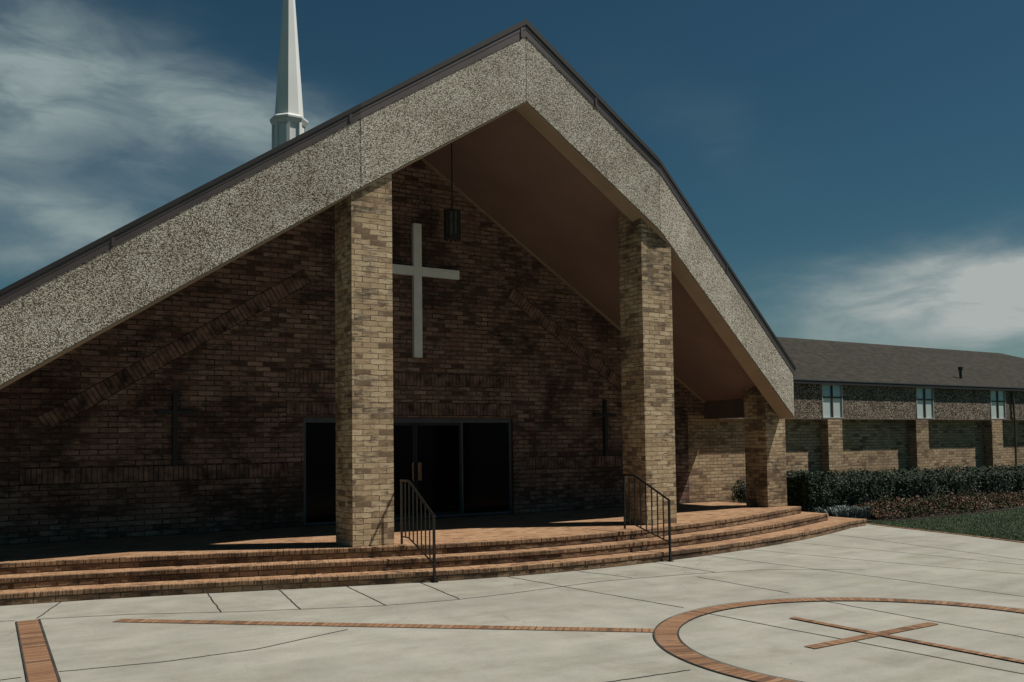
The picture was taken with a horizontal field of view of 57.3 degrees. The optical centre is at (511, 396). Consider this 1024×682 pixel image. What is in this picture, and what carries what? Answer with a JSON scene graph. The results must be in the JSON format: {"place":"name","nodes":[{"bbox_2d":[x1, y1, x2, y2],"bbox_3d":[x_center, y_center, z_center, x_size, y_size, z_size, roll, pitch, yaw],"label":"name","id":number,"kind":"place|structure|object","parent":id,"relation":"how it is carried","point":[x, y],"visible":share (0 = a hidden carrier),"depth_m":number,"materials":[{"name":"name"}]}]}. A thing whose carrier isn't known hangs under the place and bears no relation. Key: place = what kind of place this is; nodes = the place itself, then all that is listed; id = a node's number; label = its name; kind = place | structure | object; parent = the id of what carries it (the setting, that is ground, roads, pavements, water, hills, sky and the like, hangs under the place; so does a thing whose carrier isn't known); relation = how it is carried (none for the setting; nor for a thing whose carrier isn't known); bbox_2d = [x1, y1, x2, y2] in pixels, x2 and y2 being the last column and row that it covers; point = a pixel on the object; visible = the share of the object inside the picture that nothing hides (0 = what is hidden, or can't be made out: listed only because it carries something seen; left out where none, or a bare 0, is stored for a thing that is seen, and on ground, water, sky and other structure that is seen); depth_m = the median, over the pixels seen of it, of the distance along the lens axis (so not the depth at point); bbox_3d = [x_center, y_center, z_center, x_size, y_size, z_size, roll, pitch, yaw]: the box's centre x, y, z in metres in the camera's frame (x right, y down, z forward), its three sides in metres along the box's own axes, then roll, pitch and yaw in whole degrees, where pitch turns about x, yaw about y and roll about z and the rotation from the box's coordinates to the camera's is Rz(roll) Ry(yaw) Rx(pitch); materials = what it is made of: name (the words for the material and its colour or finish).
{"place":"outdoors","nodes":[
{"label":"outdoors","id":0,"kind":"place"},
{"bbox_2d":[0,524,1023,681],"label":"plaza pavement","id":1,"kind":"structure","parent":0,"point":[94,639],"depth_m":10.26,"materials":[{"name":"concrete"}]},
{"bbox_2d":[17,619,57,681],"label":"brick strip inlay","id":2,"kind":"object","parent":1,"relation":"on","point":[39,666],"visible":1,"depth_m":9.09,"materials":[{"name":"brown brick"}]},
{"bbox_2d":[113,619,653,631],"bbox_3d":[-1.527,2.518,10.323,6.140,0.001,0.190,-1,-3,9],"label":"brick strip inlay","id":3,"kind":"object","parent":1,"relation":"on","point":[399,625],"visible":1,"depth_m":10.29,"materials":[{"name":"brown brick"}]},
{"bbox_2d":[400,479,437,582],"bbox_3d":[-1.406,1.981,13.985,0.090,1.454,1.125,1,-3,-33],"label":"handrail","id":4,"kind":"object","parent":1,"relation":"on","point":[433,562],"visible":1,"depth_m":14.00,"materials":[{"name":"metal"}]},
{"bbox_2d":[0,502,866,605],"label":"entrance steps","id":5,"kind":"structure","parent":1,"relation":"on","point":[490,546],"depth_m":14.42,"materials":[{"name":"brown brick"}]},
{"bbox_2d":[1,534,1023,681],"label":"pavement joints","id":6,"kind":"object","parent":1,"relation":"on","point":[592,591],"visible":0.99,"depth_m":11.54,"materials":[{"name":"grey concrete"}]},
{"bbox_2d":[15,597,1022,681],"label":"inlay grooves","id":7,"kind":"object","parent":1,"relation":"on","point":[51,656],"visible":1,"depth_m":9.54,"materials":[{"name":"brown brick"}]},
{"bbox_2d":[622,474,672,561],"bbox_3d":[2.306,2.054,16.049,0.090,1.419,1.225,1,-3,-33],"label":"handrail","id":8,"kind":"object","parent":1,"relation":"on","point":[669,514],"visible":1,"depth_m":16.04,"materials":[{"name":"metal"}]},
{"bbox_2d":[654,598,1023,681],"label":"brick ring inlay","id":9,"kind":"object","parent":1,"relation":"on","point":[666,636],"visible":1,"depth_m":9.86,"materials":[{"name":"brown brick"}]},
{"bbox_2d":[790,617,1023,662],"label":"brick cross inlay","id":10,"kind":"object","parent":1,"relation":"on","point":[886,633],"visible":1,"depth_m":9.30,"materials":[{"name":"brown brick"}]},
{"bbox_2d":[0,0,1023,357],"label":"sky","id":11,"kind":"structure","parent":0,"point":[857,166],"materials":[{"name":"blue"}]},
{"bbox_2d":[259,508,1023,555],"bbox_3d":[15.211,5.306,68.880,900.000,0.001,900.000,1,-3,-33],"label":"lawn ground","id":12,"kind":"structure","parent":0,"point":[936,518],"depth_m":22.01,"materials":[{"name":"green plant"}]},
{"bbox_2d":[0,0,795,565],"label":"church","id":13,"kind":"structure","parent":12,"relation":"on","point":[256,314],"depth_m":17.50,"materials":[{"name":"brown brick"}]},
{"bbox_2d":[156,392,193,465],"bbox_3d":[-5.995,0.583,16.692,0.640,1.320,0.054,1,-3,-33],"label":"wall cross","id":14,"kind":"object","parent":13,"relation":"attached to","point":[174,411],"depth_m":16.67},
{"bbox_2d":[393,423,414,517],"bbox_3d":[-2.450,1.501,19.022,1.092,1.930,0.095,1,-3,-33],"label":"glass door","id":15,"kind":"structure","parent":13,"relation":"in","point":[403,433],"depth_m":19.21,"materials":[{"name":"black glass"}]},
{"bbox_2d":[392,223,459,357],"bbox_3d":[-1.967,-2.190,19.425,1.980,2.790,0.096,1,-3,-33],"label":"wall cross","id":16,"kind":"object","parent":13,"relation":"attached to","point":[416,271],"depth_m":19.39,"materials":[{"name":"stone"}]},
{"bbox_2d":[415,423,461,516],"bbox_3d":[-1.525,1.519,19.613,1.092,1.930,0.095,1,-3,-33],"label":"glass door","id":17,"kind":"structure","parent":13,"relation":"in","point":[438,479],"depth_m":19.64,"materials":[{"name":"black glass"}]},
{"bbox_2d":[444,143,460,241],"bbox_3d":[-1.165,-4.100,18.211,0.330,2.160,0.330,1,-3,-33],"label":"pendant lantern","id":18,"kind":"object","parent":13,"relation":"hanging from","point":[452,223],"visible":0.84,"depth_m":18.07,"materials":[{"name":"metal"}]},
{"bbox_2d":[594,400,616,455],"bbox_3d":[2.185,0.741,21.922,0.640,1.320,0.054,1,-3,-33],"label":"wall cross","id":19,"kind":"object","parent":13,"relation":"attached to","point":[604,415],"depth_m":21.90,"materials":[{"name":"metal"}]},
{"bbox_2d":[730,479,745,502],"bbox_3d":[5.809,2.615,23.732,0.607,1.054,0.500,1,-3,-33],"label":"shrub","id":20,"kind":"object","parent":12,"relation":"on","point":[741,497],"visible":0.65,"depth_m":23.65,"materials":[{"name":"green plant"}]},
{"bbox_2d":[688,337,1023,502],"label":"church wing","id":21,"kind":"structure","parent":12,"relation":"on","point":[871,407],"depth_m":27.99,"materials":[{"name":"brown brick"}]},
{"bbox_2d":[821,384,842,418],"bbox_3d":[8.857,0.134,26.024,0.856,1.005,0.095,1,-3,-33],"label":"window","id":22,"kind":"structure","parent":21,"relation":"in","point":[832,395],"depth_m":26.00,"materials":[{"name":"white glass"}]},
{"bbox_2d":[916,388,933,418],"bbox_3d":[12.437,0.215,28.295,0.856,0.931,0.065,1,-3,-33],"label":"window","id":23,"kind":"structure","parent":21,"relation":"in","point":[924,396],"depth_m":28.28,"materials":[{"name":"glass"}]},
{"bbox_2d":[990,390,1005,419],"bbox_3d":[15.722,0.266,30.414,0.856,1.005,0.095,1,-3,-33],"label":"window","id":24,"kind":"structure","parent":21,"relation":"in","point":[997,398],"depth_m":30.38,"materials":[{"name":"white glass"}]},
{"bbox_2d":[866,523,1023,542],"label":"pavement edging","id":25,"kind":"object","parent":12,"relation":"on","point":[947,533],"visible":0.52,"depth_m":19.43,"materials":[{"name":"brown brick"}]},
{"bbox_2d":[866,507,1023,541],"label":"lawn grass","id":26,"kind":"structure","parent":0,"point":[999,533],"depth_m":21.85,"materials":[{"name":"green plant"}]},
{"bbox_2d":[868,503,1023,520],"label":"planting soil","id":27,"kind":"structure","parent":0,"point":[967,513],"depth_m":24.54,"materials":[{"name":"brown soil"}]},
{"bbox_2d":[812,505,871,519],"bbox_3d":[8.203,2.907,23.340,1.507,0.341,1.195,1,-3,-33],"label":"strappy plant","id":28,"kind":"object","parent":27,"relation":"on","point":[848,511],"visible":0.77,"depth_m":23.13,"materials":[{"name":"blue plant"}]},
{"bbox_2d":[786,464,1023,512],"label":"clipped hedge","id":29,"kind":"object","parent":27,"relation":"on","point":[808,491],"visible":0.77,"depth_m":25.44,"materials":[{"name":"green plant"}]},
{"bbox_2d":[851,490,1023,519],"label":"flower bed plants","id":30,"kind":"object","parent":27,"relation":"on","point":[880,509],"visible":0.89,"depth_m":24.68,"materials":[{"name":"brown plant"}]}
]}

